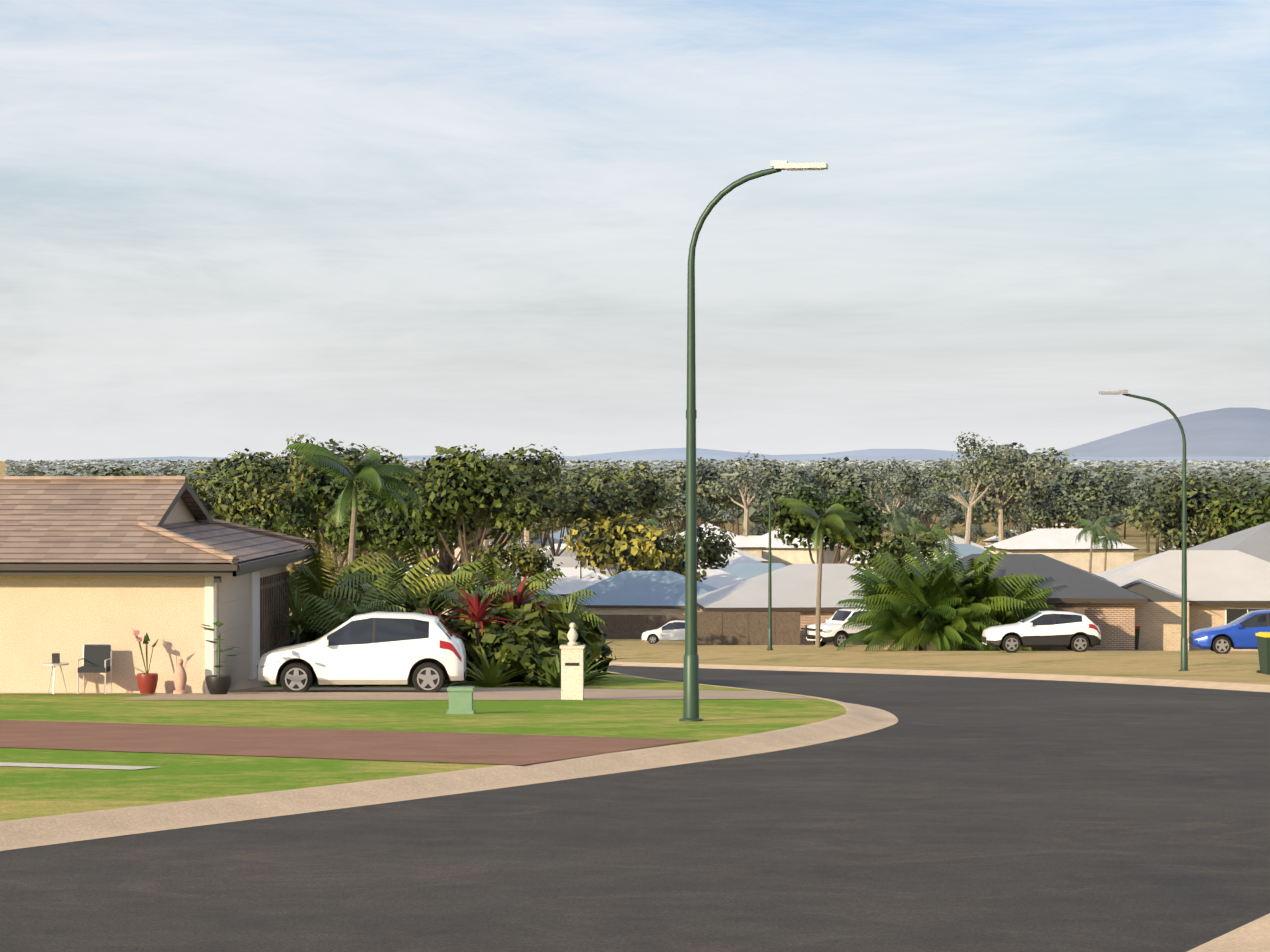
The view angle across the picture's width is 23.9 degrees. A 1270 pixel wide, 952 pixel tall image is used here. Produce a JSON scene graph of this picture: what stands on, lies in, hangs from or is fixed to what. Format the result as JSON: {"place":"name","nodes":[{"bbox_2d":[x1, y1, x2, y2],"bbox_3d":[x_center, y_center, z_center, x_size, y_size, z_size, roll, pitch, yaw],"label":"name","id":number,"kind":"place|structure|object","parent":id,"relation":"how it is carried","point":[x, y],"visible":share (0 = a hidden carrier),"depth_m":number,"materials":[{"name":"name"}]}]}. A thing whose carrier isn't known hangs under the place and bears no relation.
{"place":"outdoors","nodes":[
{"label":"outdoors","id":0,"kind":"place"},
{"bbox_2d":[0,693,165,693],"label":"house apron path","id":1,"kind":"structure","parent":0,"point":[76,693],"depth_m":54.49,"materials":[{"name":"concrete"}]},
{"bbox_2d":[77,643,111,693],"bbox_3d":[-9.806,3.500,54.439,0.530,0.894,0.590,0,0,2],"label":"porch chair","id":2,"kind":"object","parent":1,"relation":"on","point":[97,658],"visible":0.9,"depth_m":54.61,"materials":[{"name":"grey fabric"}]},
{"bbox_2d":[131,627,157,693],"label":"potted plant","id":3,"kind":"object","parent":1,"relation":"on","point":[147,681],"visible":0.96,"depth_m":54.35,"materials":[{"name":"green plant"}]},
{"bbox_2d":[119,687,544,699],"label":"driveway path","id":4,"kind":"structure","parent":0,"point":[310,693],"depth_m":53.95,"materials":[{"name":"concrete"}]},
{"bbox_2d":[199,621,239,693],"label":"potted plant","id":5,"kind":"object","parent":4,"relation":"on","point":[218,684],"visible":0.98,"depth_m":53.97,"materials":[{"name":"black"}]},
{"bbox_2d":[257,611,466,692],"bbox_3d":[-5.131,3.319,56.573,3.879,1.495,2.035,0,0,-1],"label":"car","id":6,"kind":"object","parent":4,"relation":"on","point":[425,653],"visible":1,"depth_m":55.75,"materials":[{"name":"white paint"}]},
{"bbox_2d":[0,720,693,764],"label":"crossover path","id":7,"kind":"structure","parent":0,"point":[506,749],"depth_m":35.30,"materials":[{"name":"red concrete"}]},
{"bbox_2d":[0,671,846,820],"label":"lawn","id":8,"kind":"structure","parent":0,"point":[29,792],"depth_m":39.97,"materials":[{"name":"green plant"}]},
{"bbox_2d":[0,762,154,769],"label":"path edge strip","id":9,"kind":"object","parent":8,"relation":"on","point":[71,766],"depth_m":30.39,"materials":[{"name":"concrete"}]},
{"bbox_2d":[270,573,333,643],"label":"garden plant","id":10,"kind":"object","parent":8,"relation":"on","point":[297,610],"visible":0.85,"depth_m":61.33,"materials":[{"name":"green plant"}]},
{"bbox_2d":[287,532,399,599],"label":"garden plant","id":11,"kind":"object","parent":8,"relation":"on","point":[341,574],"visible":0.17,"depth_m":67.53,"materials":[{"name":"green plant"}]},
{"bbox_2d":[284,574,407,632],"bbox_3d":[-5.902,3.324,61.660,2.649,2.562,2.581,0,0,-1],"label":"garden plant","id":12,"kind":"object","parent":8,"relation":"on","point":[338,618],"visible":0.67,"depth_m":61.74,"materials":[{"name":"green plant"}]},
{"bbox_2d":[288,542,409,632],"bbox_3d":[-6.700,3.090,64.688,3.532,3.417,3.441,0,0,-38],"label":"garden plant","id":13,"kind":"object","parent":8,"relation":"on","point":[314,588],"visible":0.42,"depth_m":64.09,"materials":[{"name":"green plant"}]},
{"bbox_2d":[284,442,422,567],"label":"garden palm","id":14,"kind":"object","parent":8,"relation":"on","point":[370,473],"visible":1,"depth_m":72.36,"materials":[{"name":"green plant"}]},
{"bbox_2d":[316,555,455,613],"bbox_3d":[-5.473,3.209,63.720,3.097,3.075,3.179,0,0,-35],"label":"garden plant","id":15,"kind":"object","parent":8,"relation":"on","point":[402,586],"visible":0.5,"depth_m":63.36,"materials":[{"name":"green plant"}]},
{"bbox_2d":[339,539,503,613],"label":"garden plant","id":16,"kind":"object","parent":8,"relation":"on","point":[459,575],"visible":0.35,"depth_m":67.03,"materials":[{"name":"green plant"}]},
{"bbox_2d":[446,686,474,713],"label":"utility pillar","id":17,"kind":"structure","parent":8,"relation":"on","point":[460,699],"depth_m":43.95,"materials":[{"name":"green plastic"}]},
{"bbox_2d":[407,563,516,680],"bbox_3d":[-3.395,3.326,65.014,3.002,2.904,2.925,0,1,45],"label":"garden plant","id":18,"kind":"object","parent":8,"relation":"on","point":[445,594],"visible":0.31,"depth_m":64.71,"materials":[{"name":"green plant"}]},
{"bbox_2d":[442,586,522,682],"bbox_3d":[-3.350,3.395,62.500,1.737,2.273,1.760,0,0,-28],"label":"garden plant","id":19,"kind":"object","parent":8,"relation":"on","point":[477,615],"visible":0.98,"depth_m":62.31,"materials":[{"name":"brown plant"}]},
{"bbox_2d":[449,643,532,686],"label":"garden plant","id":20,"kind":"object","parent":8,"relation":"on","point":[490,676],"visible":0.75,"depth_m":60.57,"materials":[{"name":"green plant"}]},
{"bbox_2d":[434,553,573,604],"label":"garden plant","id":21,"kind":"object","parent":8,"relation":"on","point":[538,583],"visible":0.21,"depth_m":67.42,"materials":[{"name":"green plant"}]},
{"bbox_2d":[465,621,560,685],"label":"garden bush","id":22,"kind":"object","parent":8,"relation":"on","point":[497,643],"visible":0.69,"depth_m":61.74,"materials":[{"name":"green plant"}]},
{"bbox_2d":[448,601,584,680],"bbox_3d":[-2.854,3.525,63.329,3.529,1.787,2.682,0,0,22],"label":"garden bush","id":23,"kind":"object","parent":8,"relation":"on","point":[510,611],"visible":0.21,"depth_m":63.08,"materials":[{"name":"green plant"}]},
{"bbox_2d":[433,593,601,679],"bbox_3d":[-2.659,3.497,64.915,3.777,1.913,2.870,0,0,16],"label":"garden bush","id":24,"kind":"object","parent":8,"relation":"on","point":[447,603],"visible":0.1,"depth_m":64.49,"materials":[{"name":"green plant"}]},
{"bbox_2d":[471,599,604,684],"bbox_3d":[-2.222,3.597,63.947,3.121,1.934,2.929,0,0,-40],"label":"garden bush","id":25,"kind":"object","parent":8,"relation":"on","point":[594,638],"visible":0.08,"depth_m":64.05,"materials":[{"name":"green plant"}]},
{"bbox_2d":[483,571,607,627],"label":"garden plant","id":26,"kind":"object","parent":8,"relation":"on","point":[566,598],"visible":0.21,"depth_m":65.63,"materials":[{"name":"green plant"}]},
{"bbox_2d":[679,160,827,721],"bbox_3d":[1.631,-0.421,41.401,2.056,7.838,0.324,0,0,9],"label":"street lamp","id":27,"kind":"object","parent":8,"relation":"on","point":[691,688],"visible":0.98,"depth_m":41.47,"materials":[{"name":"green metal"}]},
{"bbox_2d":[0,461,1258,659],"bbox_3d":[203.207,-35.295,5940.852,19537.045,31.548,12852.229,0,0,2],"label":"ground","id":28,"kind":"structure","parent":0,"point":[1134,537],"depth_m":518.59,"materials":[{"name":"green plant"}]},
{"bbox_2d":[0,476,317,692],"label":"house","id":29,"kind":"structure","parent":28,"relation":"on","point":[170,564],"depth_m":55.08,"materials":[{"name":"beige paint"}]},
{"bbox_2d":[260,571,290,658],"bbox_3d":[-7.447,2.982,61.954,0.040,1.900,4.200,0,0,2],"label":"trellis fence","id":30,"kind":"object","parent":29,"relation":"attached to","point":[271,638],"visible":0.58,"depth_m":61.71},
{"bbox_2d":[193,448,301,518],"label":"tall tree","id":31,"kind":"object","parent":28,"relation":"on","point":[227,476],"visible":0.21,"depth_m":259.63,"materials":[{"name":"green plant"}]},
{"bbox_2d":[214,462,324,564],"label":"forest tree","id":32,"kind":"object","parent":28,"relation":"on","point":[241,507],"visible":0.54,"depth_m":236.52,"materials":[{"name":"green plant"}]},
{"bbox_2d":[254,433,359,575],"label":"tall tree","id":33,"kind":"object","parent":28,"relation":"on","point":[285,486],"visible":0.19,"depth_m":210.69,"materials":[{"name":"green plant"}]},
{"bbox_2d":[263,465,360,581],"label":"forest tree","id":34,"kind":"object","parent":28,"relation":"on","point":[313,489],"visible":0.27,"depth_m":202.32,"materials":[{"name":"green plant"}]},
{"bbox_2d":[325,485,428,585],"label":"forest tree","id":35,"kind":"object","parent":28,"relation":"on","point":[364,538],"visible":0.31,"depth_m":191.34,"materials":[{"name":"green plant"}]},
{"bbox_2d":[310,462,482,586],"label":"tall tree","id":36,"kind":"object","parent":28,"relation":"on","point":[412,484],"visible":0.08,"depth_m":198.92,"materials":[{"name":"green plant"}]},
{"bbox_2d":[364,487,483,608],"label":"forest tree","id":37,"kind":"object","parent":28,"relation":"on","point":[395,530],"visible":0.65,"depth_m":171.03,"materials":[{"name":"green plant"}]},
{"bbox_2d":[417,517,506,574],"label":"forest tree","id":38,"kind":"object","parent":28,"relation":"on","point":[447,568],"visible":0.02,"depth_m":230.44,"materials":[{"name":"green plant"}]},
{"bbox_2d":[418,444,532,579],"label":"tall tree","id":39,"kind":"object","parent":28,"relation":"on","point":[490,520],"visible":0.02,"depth_m":205.28,"materials":[{"name":"green plant"}]},
{"bbox_2d":[408,448,546,582],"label":"forest tree","id":40,"kind":"object","parent":28,"relation":"on","point":[481,486],"visible":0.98,"depth_m":155.12,"materials":[{"name":"green plant"}]},
{"bbox_2d":[410,444,566,582],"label":"tall tree","id":41,"kind":"object","parent":28,"relation":"on","point":[519,466],"visible":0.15,"depth_m":239.18,"materials":[{"name":"green plant"}]},
{"bbox_2d":[460,539,562,589],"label":"shrub","id":42,"kind":"object","parent":28,"relation":"on","point":[532,562],"visible":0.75,"depth_m":149.78,"materials":[{"name":"green plant"}]},
{"bbox_2d":[513,445,578,551],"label":"tall tree","id":43,"kind":"object","parent":28,"relation":"on","point":[559,495],"visible":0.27,"depth_m":299.61,"materials":[{"name":"green plant"}]},
{"bbox_2d":[521,567,608,596],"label":"house","id":44,"kind":"structure","parent":28,"relation":"on","point":[571,583],"depth_m":259.67,"materials":[{"name":"beige brick"}]},
{"bbox_2d":[542,474,642,566],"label":"forest tree","id":45,"kind":"object","parent":28,"relation":"on","point":[606,501],"visible":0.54,"depth_m":309.00,"materials":[{"name":"green plant"}]},
{"bbox_2d":[561,462,677,568],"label":"tall tree","id":46,"kind":"object","parent":28,"relation":"on","point":[653,497],"visible":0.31,"depth_m":327.87,"materials":[{"name":"green plant"}]},
{"bbox_2d":[564,511,684,579],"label":"golden tree","id":47,"kind":"object","parent":28,"relation":"on","point":[618,544],"visible":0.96,"depth_m":229.74,"materials":[{"name":"yellow plant"}]},
{"bbox_2d":[4,458,1269,529],"bbox_3d":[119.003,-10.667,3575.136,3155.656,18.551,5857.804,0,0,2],"label":"distant tree line","id":48,"kind":"object","parent":28,"relation":"on","point":[1220,470],"visible":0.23,"depth_m":2636.77,"materials":[{"name":"green plant"}]},
{"bbox_2d":[573,571,716,614],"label":"house","id":49,"kind":"structure","parent":28,"relation":"on","point":[642,592],"depth_m":218.46,"materials":[{"name":"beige metal"}]},
{"bbox_2d":[642,491,715,535],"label":"forest tree","id":50,"kind":"object","parent":28,"relation":"on","point":[677,510],"visible":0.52,"depth_m":462.76,"materials":[{"name":"green plant"}]},
{"bbox_2d":[654,521,736,569],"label":"tree","id":51,"kind":"object","parent":28,"relation":"on","point":[709,552],"visible":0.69,"depth_m":260.94,"materials":[{"name":"green plant"}]},
{"bbox_2d":[655,457,744,524],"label":"tall tree","id":52,"kind":"object","parent":28,"relation":"on","point":[706,478],"visible":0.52,"depth_m":494.22,"materials":[{"name":"green plant"}]},
{"bbox_2d":[645,465,755,531],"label":"tall tree","id":53,"kind":"object","parent":28,"relation":"on","point":[715,498],"visible":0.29,"depth_m":496.27,"materials":[{"name":"green plant"}]},
{"bbox_2d":[661,523,765,557],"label":"roof","id":54,"kind":"structure","parent":28,"relation":"on","point":[748,546],"depth_m":418.87,"materials":[{"name":"beige metal"}]},
{"bbox_2d":[697,569,746,588],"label":"roof","id":55,"kind":"structure","parent":28,"relation":"on","point":[717,578],"depth_m":243.35,"materials":[{"name":"white metal"}]},
{"bbox_2d":[697,611,799,644],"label":"fence","id":56,"kind":"object","parent":28,"relation":"on","point":[732,628],"visible":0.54,"depth_m":162.81,"materials":[{"name":"brown wood"}]},
{"bbox_2d":[708,452,788,536],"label":"tall tree","id":57,"kind":"object","parent":28,"relation":"on","point":[748,504],"visible":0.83,"depth_m":469.15,"materials":[{"name":"green plant"}]},
{"bbox_2d":[722,563,787,578],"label":"roof","id":58,"kind":"structure","parent":28,"relation":"on","point":[746,570],"depth_m":290.27,"materials":[{"name":"metal"}]},
{"bbox_2d":[751,471,831,524],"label":"tall tree","id":59,"kind":"object","parent":28,"relation":"on","point":[786,485],"visible":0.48,"depth_m":456.83,"materials":[{"name":"green plant"}]},
{"bbox_2d":[697,564,886,644],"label":"house","id":60,"kind":"structure","parent":28,"relation":"on","point":[794,587],"depth_m":166.78,"materials":[{"name":"grey brick"}]},
{"bbox_2d":[750,529,836,565],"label":"house","id":61,"kind":"structure","parent":28,"relation":"on","point":[785,554],"depth_m":432.90,"materials":[{"name":"beige brick"}]},
{"bbox_2d":[772,456,879,501],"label":"tall tree","id":62,"kind":"object","parent":28,"relation":"on","point":[835,476],"visible":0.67,"depth_m":480.27,"materials":[{"name":"green plant"}]},
{"bbox_2d":[860,457,924,537],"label":"tall tree","id":63,"kind":"object","parent":28,"relation":"on","point":[909,484],"visible":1,"depth_m":418.99,"materials":[{"name":"green plant"}]},
{"bbox_2d":[849,529,956,577],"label":"tree","id":64,"kind":"object","parent":28,"relation":"on","point":[896,550],"visible":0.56,"depth_m":213.07,"materials":[{"name":"green plant"}]},
{"bbox_2d":[896,488,961,529],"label":"forest tree","id":65,"kind":"object","parent":28,"relation":"on","point":[941,501],"visible":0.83,"depth_m":536.16,"materials":[{"name":"green plant"}]},
{"bbox_2d":[921,431,1011,544],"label":"tall tree","id":66,"kind":"object","parent":28,"relation":"on","point":[941,478],"visible":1,"depth_m":408.72,"materials":[{"name":"green plant"}]},
{"bbox_2d":[964,437,1045,541],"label":"tall tree","id":67,"kind":"object","parent":28,"relation":"on","point":[1015,478],"visible":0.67,"depth_m":427.79,"materials":[{"name":"green plant"}]},
{"bbox_2d":[972,476,1056,537],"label":"forest tree","id":68,"kind":"object","parent":28,"relation":"on","point":[1028,496],"visible":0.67,"depth_m":427.90,"materials":[{"name":"green plant"}]},
{"bbox_2d":[953,442,1076,529],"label":"tall tree","id":69,"kind":"object","parent":28,"relation":"on","point":[1049,458],"visible":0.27,"depth_m":593.16,"materials":[{"name":"green plant"}]},
{"bbox_2d":[884,554,1147,650],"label":"house","id":70,"kind":"structure","parent":28,"relation":"on","point":[1107,606],"depth_m":126.19,"materials":[{"name":"grey metal"}]},
{"bbox_2d":[1020,492,1090,528],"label":"forest tree","id":71,"kind":"object","parent":28,"relation":"on","point":[1060,510],"visible":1,"depth_m":415.35,"materials":[{"name":"green plant"}]},
{"bbox_2d":[984,528,1138,573],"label":"house","id":72,"kind":"structure","parent":28,"relation":"on","point":[1065,546],"depth_m":378.88,"materials":[{"name":"beige metal"}]},
{"bbox_2d":[1037,465,1133,530],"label":"tall tree","id":73,"kind":"object","parent":28,"relation":"on","point":[1107,498],"visible":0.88,"depth_m":423.84,"materials":[{"name":"green plant"}]},
{"bbox_2d":[1075,515,1112,572],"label":"palm","id":74,"kind":"object","parent":28,"relation":"on","point":[1094,535],"visible":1,"depth_m":298.33,"materials":[{"name":"green plant"}]},
{"bbox_2d":[1126,477,1176,553],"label":"forest tree","id":75,"kind":"object","parent":28,"relation":"on","point":[1141,491],"visible":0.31,"depth_m":459.63,"materials":[{"name":"green plant"}]},
{"bbox_2d":[1095,550,1269,650],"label":"brick house","id":76,"kind":"structure","parent":28,"relation":"on","point":[1224,587],"depth_m":129.24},
{"bbox_2d":[1124,471,1240,545],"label":"tall tree","id":77,"kind":"object","parent":28,"relation":"on","point":[1198,496],"visible":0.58,"depth_m":296.32,"materials":[{"name":"green plant"}]},
{"bbox_2d":[1146,506,1235,550],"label":"forest tree","id":78,"kind":"object","parent":28,"relation":"on","point":[1171,532],"visible":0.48,"depth_m":296.49,"materials":[{"name":"green plant"}]},
{"bbox_2d":[1187,521,1269,561],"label":"roof","id":79,"kind":"structure","parent":28,"relation":"on","point":[1254,541],"depth_m":156.64,"materials":[{"name":"metal"}]},
{"bbox_2d":[1202,485,1269,538],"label":"forest tree","id":80,"kind":"object","parent":28,"relation":"on","point":[1246,514],"visible":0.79,"depth_m":195.17,"materials":[{"name":"green plant"}]},
{"bbox_2d":[0,665,1269,951],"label":"road","id":81,"kind":"structure","parent":0,"point":[978,815],"depth_m":21.82,"materials":[{"name":"grey asphalt"}]},
{"bbox_2d":[0,671,897,850],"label":"kerb","id":82,"kind":"structure","parent":81,"relation":"on","point":[855,719],"depth_m":28.17,"materials":[{"name":"concrete"}]},
{"bbox_2d":[596,661,1269,951],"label":"kerb","id":83,"kind":"structure","parent":81,"relation":"on","point":[1253,936],"depth_m":71.13,"materials":[{"name":"concrete"}]},
{"bbox_2d":[0,0,1269,460],"label":"sky","id":84,"kind":"structure","parent":0,"point":[404,227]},
{"bbox_2d":[59,448,1269,461],"bbox_3d":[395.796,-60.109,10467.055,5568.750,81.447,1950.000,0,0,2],"label":"ridge hills","id":85,"kind":"structure","parent":0,"point":[677,454],"depth_m":10594.82,"materials":[{"name":"blue"}]},
{"bbox_2d":[513,688,816,699],"bbox_3d":[0.670,4.000,55.028,5.200,0.488,8.900,0,0,2],"label":"driveway apron","id":86,"kind":"object","parent":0,"point":[589,694],"depth_m":54.01,"materials":[{"name":"concrete"}]},
{"bbox_2d":[560,622,584,699],"bbox_3d":[-1.065,3.159,51.129,0.420,1.335,0.420,0,0,2],"label":"letterbox post","id":87,"kind":"object","parent":86,"relation":"on","point":[572,669],"visible":1,"depth_m":50.95,"materials":[{"name":"beige concrete"}]},
{"bbox_2d":[596,639,1269,684],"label":"verge lawn","id":88,"kind":"structure","parent":0,"point":[1237,671],"depth_m":100.81,"materials":[{"name":"beige plant"}]},
{"bbox_2d":[596,614,684,638],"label":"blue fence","id":89,"kind":"object","parent":88,"relation":"on","point":[630,626],"visible":0.29,"depth_m":212.61,"materials":[{"name":"wood"}]},
{"bbox_2d":[641,620,684,643],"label":"hatchback car","id":90,"kind":"object","parent":88,"relation":"on","point":[674,630],"visible":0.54,"depth_m":191.96,"materials":[{"name":"white paint"}]},
{"bbox_2d":[720,473,773,649],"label":"street lamp","id":91,"kind":"object","parent":88,"relation":"on","point":[769,594],"visible":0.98,"depth_m":129.49,"materials":[{"name":"green metal"}]},
{"bbox_2d":[777,498,865,647],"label":"palm tree","id":92,"kind":"object","parent":88,"relation":"on","point":[833,519],"visible":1,"depth_m":141.39,"materials":[{"name":"green plant"}]},
{"bbox_2d":[761,484,892,564],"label":"tree","id":93,"kind":"object","parent":88,"relation":"on","point":[868,526],"visible":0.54,"depth_m":197.97,"materials":[{"name":"green plant"}]},
{"bbox_2d":[801,608,882,646],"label":"car","id":94,"kind":"object","parent":88,"relation":"on","point":[830,630],"visible":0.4,"depth_m":148.08,"materials":[{"name":"white paint"}]},
{"bbox_2d":[836,551,976,650],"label":"palm clump","id":95,"kind":"object","parent":88,"relation":"on","point":[868,579],"visible":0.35,"depth_m":122.62,"materials":[{"name":"green plant"}]},
{"bbox_2d":[859,569,1001,650],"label":"palm clump","id":96,"kind":"object","parent":88,"relation":"on","point":[900,605],"visible":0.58,"depth_m":121.58,"materials":[{"name":"green plant"}]},
{"bbox_2d":[855,538,1048,650],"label":"palm clump","id":97,"kind":"object","parent":88,"relation":"on","point":[900,573],"visible":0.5,"depth_m":122.23,"materials":[{"name":"green plant"}]},
{"bbox_2d":[898,558,1047,650],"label":"palm clump","id":98,"kind":"object","parent":88,"relation":"on","point":[986,577],"visible":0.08,"depth_m":122.65,"materials":[{"name":"green plant"}]},
{"bbox_2d":[949,575,1055,650],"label":"palm clump","id":99,"kind":"object","parent":88,"relation":"on","point":[1041,596],"visible":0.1,"depth_m":122.17,"materials":[{"name":"green plant"}]},
{"bbox_2d":[982,610,1100,652],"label":"white suv","id":100,"kind":"object","parent":88,"relation":"on","point":[1076,632],"visible":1,"depth_m":111.90,"materials":[{"name":"white paint"}]},
{"bbox_2d":[1099,390,1189,670],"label":"street lamp","id":101,"kind":"object","parent":88,"relation":"on","point":[1184,653],"visible":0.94,"depth_m":81.83,"materials":[{"name":"green metal"}]},
{"bbox_2d":[1189,610,1269,653],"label":"blue hatchback car","id":102,"kind":"object","parent":88,"relation":"on","point":[1240,632],"visible":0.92,"depth_m":99.86,"materials":[{"name":"blue paint"}]},
{"bbox_2d":[1053,408,1269,456],"bbox_3d":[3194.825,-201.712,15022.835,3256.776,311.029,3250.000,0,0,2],"label":"mountain","id":103,"kind":"structure","parent":0,"point":[1240,432],"depth_m":14729.77,"materials":[{"name":"blue"}]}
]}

